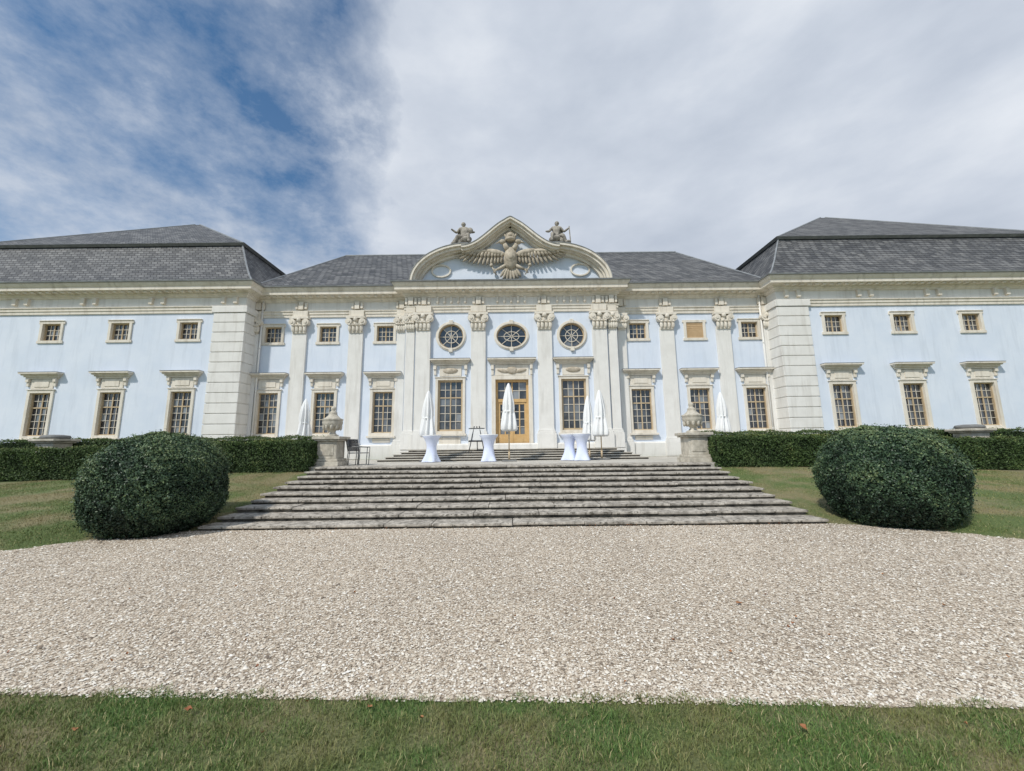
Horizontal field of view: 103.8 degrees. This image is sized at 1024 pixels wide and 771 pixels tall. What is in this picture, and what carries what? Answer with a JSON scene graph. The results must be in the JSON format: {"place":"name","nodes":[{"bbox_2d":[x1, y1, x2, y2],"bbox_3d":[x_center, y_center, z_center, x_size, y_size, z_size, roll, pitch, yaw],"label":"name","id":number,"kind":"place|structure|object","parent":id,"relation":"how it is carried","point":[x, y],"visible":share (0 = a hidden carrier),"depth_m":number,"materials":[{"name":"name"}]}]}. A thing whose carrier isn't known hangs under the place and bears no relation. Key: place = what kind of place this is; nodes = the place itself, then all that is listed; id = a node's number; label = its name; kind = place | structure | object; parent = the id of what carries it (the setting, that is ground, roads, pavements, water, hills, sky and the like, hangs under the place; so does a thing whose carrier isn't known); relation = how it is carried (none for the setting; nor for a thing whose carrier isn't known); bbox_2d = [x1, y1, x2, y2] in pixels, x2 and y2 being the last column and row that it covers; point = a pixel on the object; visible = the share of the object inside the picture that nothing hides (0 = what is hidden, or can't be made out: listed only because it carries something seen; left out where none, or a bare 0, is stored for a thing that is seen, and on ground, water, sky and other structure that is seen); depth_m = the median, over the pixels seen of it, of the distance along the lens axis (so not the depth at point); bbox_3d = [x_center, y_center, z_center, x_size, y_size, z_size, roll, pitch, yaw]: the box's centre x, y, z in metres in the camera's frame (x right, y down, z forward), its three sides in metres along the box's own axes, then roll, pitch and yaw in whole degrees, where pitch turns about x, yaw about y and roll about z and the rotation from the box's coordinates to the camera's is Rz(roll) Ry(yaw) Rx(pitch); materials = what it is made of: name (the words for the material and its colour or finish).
{"place":"outdoors","nodes":[
{"label":"outdoors","id":0,"kind":"place"},
{"bbox_2d":[0,523,1023,708],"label":"gravel path","id":1,"kind":"structure","parent":0,"point":[523,590],"depth_m":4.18,"materials":[{"name":"beige gravel"}]},
{"bbox_2d":[6,523,1010,732],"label":"fallen leaves","id":2,"kind":"object","parent":1,"relation":"on","point":[189,707],"visible":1,"depth_m":2.97,"materials":[{"name":"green plant"}]},
{"bbox_2d":[0,456,1023,770],"bbox_3d":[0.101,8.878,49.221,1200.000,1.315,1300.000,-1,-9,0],"label":"grass ground","id":3,"kind":"structure","parent":0,"point":[1010,504],"depth_m":2.33,"materials":[{"name":"plant"}]},
{"bbox_2d":[28,435,80,448],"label":"stone plinth","id":4,"kind":"structure","parent":3,"relation":"on","point":[59,441],"depth_m":14.69,"materials":[{"name":"grey concrete"}]},
{"bbox_2d":[69,428,233,538],"bbox_3d":[-7.244,2.054,8.277,2.444,2.321,2.507,-1,-9,0],"label":"boxwood shrub","id":5,"kind":"object","parent":3,"relation":"on","point":[160,482],"visible":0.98,"depth_m":7.48,"materials":[{"name":"green plant"}]},
{"bbox_2d":[0,438,318,481],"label":"clipped hedge","id":6,"kind":"object","parent":3,"relation":"on","point":[41,463],"visible":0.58,"depth_m":13.29,"materials":[{"name":"green plant"}]},
{"bbox_2d":[0,434,323,456],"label":"clipped hedge","id":7,"kind":"object","parent":3,"relation":"on","point":[19,443],"visible":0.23,"depth_m":15.55,"materials":[{"name":"green plant"}]},
{"bbox_2d":[0,466,1023,549],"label":"grass bank blades","id":8,"kind":"object","parent":3,"relation":"on","point":[41,517],"visible":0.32,"depth_m":9.83,"materials":[{"name":"green plant"}]},
{"bbox_2d":[0,216,1023,459],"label":"palace","id":9,"kind":"structure","parent":3,"relation":"on","point":[826,323],"depth_m":22.94,"materials":[{"name":"paint"}]},
{"bbox_2d":[451,222,474,243],"bbox_3d":[-2.847,-8.878,23.977,1.654,1.930,1.199,-2,-9,10],"label":"seated statue","id":10,"kind":"object","parent":9,"relation":"on","point":[464,233],"visible":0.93,"depth_m":23.62,"materials":[{"name":"stone"}]},
{"bbox_2d":[29,316,995,434],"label":"window panes","id":11,"kind":"structure","parent":9,"relation":"in","point":[455,386],"depth_m":22.92,"materials":[{"name":"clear glass"}]},
{"bbox_2d":[25,314,999,435],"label":"window frames","id":12,"kind":"structure","parent":9,"relation":"in","point":[908,321],"depth_m":22.79,"materials":[{"name":"brown wood"}]},
{"bbox_2d":[496,380,528,442],"bbox_3d":[0.018,1.600,22.612,1.880,3.860,0.180,-1,-9,0],"label":"door","id":13,"kind":"structure","parent":9,"relation":"in","point":[501,438],"depth_m":22.52,"materials":[{"name":"brown wood"}]},
{"bbox_2d":[545,221,570,242],"bbox_3d":[2.691,-8.942,23.970,1.645,1.930,1.315,-1,-9,0],"label":"seated statue","id":14,"kind":"object","parent":9,"relation":"on","point":[557,234],"visible":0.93,"depth_m":23.80,"materials":[{"name":"stone"}]},
{"bbox_2d":[198,462,828,529],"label":"garden stairs","id":15,"kind":"structure","parent":3,"relation":"on","point":[472,495],"depth_m":9.72,"materials":[{"name":"stone"}]},
{"bbox_2d":[700,426,1023,438],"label":"hedge","id":16,"kind":"object","parent":3,"relation":"on","point":[1006,432],"visible":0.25,"depth_m":15.55,"materials":[{"name":"green plant"}]},
{"bbox_2d":[707,432,1023,469],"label":"clipped hedge","id":17,"kind":"object","parent":3,"relation":"on","point":[1004,452],"visible":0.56,"depth_m":13.29,"materials":[{"name":"green plant"}]},
{"bbox_2d":[808,423,979,529],"bbox_3d":[7.716,1.881,8.246,2.454,2.236,2.452,-1,-9,0],"label":"boxwood shrub","id":18,"kind":"object","parent":3,"relation":"on","point":[895,476],"visible":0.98,"depth_m":7.49,"materials":[{"name":"green plant"}]},
{"bbox_2d":[944,424,996,437],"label":"stone plinth","id":19,"kind":"structure","parent":3,"relation":"on","point":[975,430],"depth_m":14.69,"materials":[{"name":"grey concrete"}]},
{"bbox_2d":[0,0,1023,273],"label":"sky","id":20,"kind":"structure","parent":0,"point":[302,133],"materials":[{"name":"white"}]},
{"bbox_2d":[309,456,716,470],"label":"terrace paving","id":21,"kind":"structure","parent":0,"point":[362,463],"depth_m":15.63,"materials":[{"name":"stone"}]},
{"bbox_2d":[296,399,311,438],"bbox_3d":[-10.333,2.197,19.903,0.741,3.100,0.698,-1,-9,0],"label":"closed parasol","id":22,"kind":"object","parent":21,"relation":"on","point":[304,427],"visible":0.74,"depth_m":19.86,"materials":[{"name":"white fabric"}]},
{"bbox_2d":[312,406,350,466],"bbox_3d":[-6.400,1.786,14.256,0.960,2.110,0.960,-1,-9,0],"label":"stone urn","id":23,"kind":"object","parent":21,"relation":"on","point":[331,447],"visible":0.98,"depth_m":13.88,"materials":[{"name":"beige stone"}]},
{"bbox_2d":[346,439,367,464],"bbox_3d":[-5.845,2.496,15.067,0.536,0.935,0.618,-6,-10,31],"label":"garden chair","id":24,"kind":"object","parent":21,"relation":"on","point":[356,452],"visible":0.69,"depth_m":15.01,"materials":[{"name":"grey metal"}]},
{"bbox_2d":[347,439,369,464],"bbox_3d":[-5.565,2.409,14.528,0.618,0.935,0.536,-4,-9,21],"label":"garden chair","id":25,"kind":"object","parent":21,"relation":"on","point":[351,442],"visible":1,"depth_m":14.60,"materials":[{"name":"grey metal"}]},
{"bbox_2d":[419,391,435,461],"bbox_3d":[-3.678,1.766,17.578,0.742,3.100,0.742,-1,-9,0],"label":"closed parasol","id":26,"kind":"object","parent":21,"relation":"on","point":[427,426],"visible":0.8,"depth_m":17.46,"materials":[{"name":"white fabric"}]},
{"bbox_2d":[422,435,440,461],"bbox_3d":[-3.350,2.624,16.701,0.825,1.105,0.825,2,-9,-17],"label":"cocktail table","id":27,"kind":"object","parent":21,"relation":"on","point":[431,454],"visible":1,"depth_m":16.50,"materials":[{"name":"white fabric"}]},
{"bbox_2d":[479,434,497,461],"bbox_3d":[-0.971,2.597,16.701,0.825,1.105,0.825,-9,-12,44],"label":"cocktail table","id":28,"kind":"object","parent":21,"relation":"on","point":[488,440],"visible":1,"depth_m":16.49,"materials":[{"name":"white fabric"}]},
{"bbox_2d":[501,383,517,461],"bbox_3d":[-0.119,1.533,16.994,0.727,3.300,0.732,-1,-9,0],"label":"closed parasol","id":29,"kind":"object","parent":21,"relation":"on","point":[508,422],"visible":1,"depth_m":16.85,"materials":[{"name":"white fabric"}]},
{"bbox_2d":[376,448,648,461],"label":"terrace stairs","id":30,"kind":"structure","parent":21,"relation":"on","point":[500,454],"depth_m":18.72,"materials":[{"name":"stone"}]},
{"bbox_2d":[468,426,484,453],"bbox_3d":[-1.690,2.625,19.379,0.803,1.312,0.543,-1,-9,0],"label":"sign on easel","id":31,"kind":"object","parent":30,"relation":"on","point":[475,433],"visible":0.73,"depth_m":19.24,"materials":[{"name":"white paper"}]},
{"bbox_2d":[560,434,575,459],"bbox_3d":[2.450,2.620,17.096,0.825,1.105,0.825,1,-9,-11],"label":"cocktail table","id":32,"kind":"object","parent":21,"relation":"on","point":[569,449],"visible":0.8,"depth_m":16.89,"materials":[{"name":"white fabric"}]},
{"bbox_2d":[572,433,590,460],"bbox_3d":[2.909,2.553,16.701,0.825,1.105,0.825,4,-10,-28],"label":"cocktail table","id":33,"kind":"object","parent":21,"relation":"on","point":[581,439],"visible":1,"depth_m":16.49,"materials":[{"name":"white fabric"}]},
{"bbox_2d":[582,396,595,459],"bbox_3d":[3.428,1.867,17.938,0.616,2.850,0.635,-1,-9,0],"label":"closed parasol","id":34,"kind":"object","parent":21,"relation":"on","point":[587,421],"visible":0.79,"depth_m":17.83,"materials":[{"name":"white fabric"}]},
{"bbox_2d":[592,390,610,459],"bbox_3d":[3.862,1.704,17.573,0.737,3.050,0.734,-1,-9,0],"label":"closed parasol","id":35,"kind":"object","parent":21,"relation":"on","point":[600,428],"visible":0.98,"depth_m":17.42,"materials":[{"name":"white fabric"}]},
{"bbox_2d":[675,402,712,461],"bbox_3d":[6.439,1.641,14.256,0.960,2.110,0.960,-1,-9,0],"label":"stone urn","id":36,"kind":"object","parent":21,"relation":"on","point":[694,444],"visible":0.98,"depth_m":13.88,"materials":[{"name":"beige stone"}]},
{"bbox_2d":[715,392,730,432],"bbox_3d":[10.495,1.914,19.924,0.725,3.200,0.725,-1,-9,0],"label":"closed parasol","id":37,"kind":"object","parent":21,"relation":"on","point":[723,424],"visible":0.72,"depth_m":19.85,"materials":[{"name":"white fabric"}]}
]}

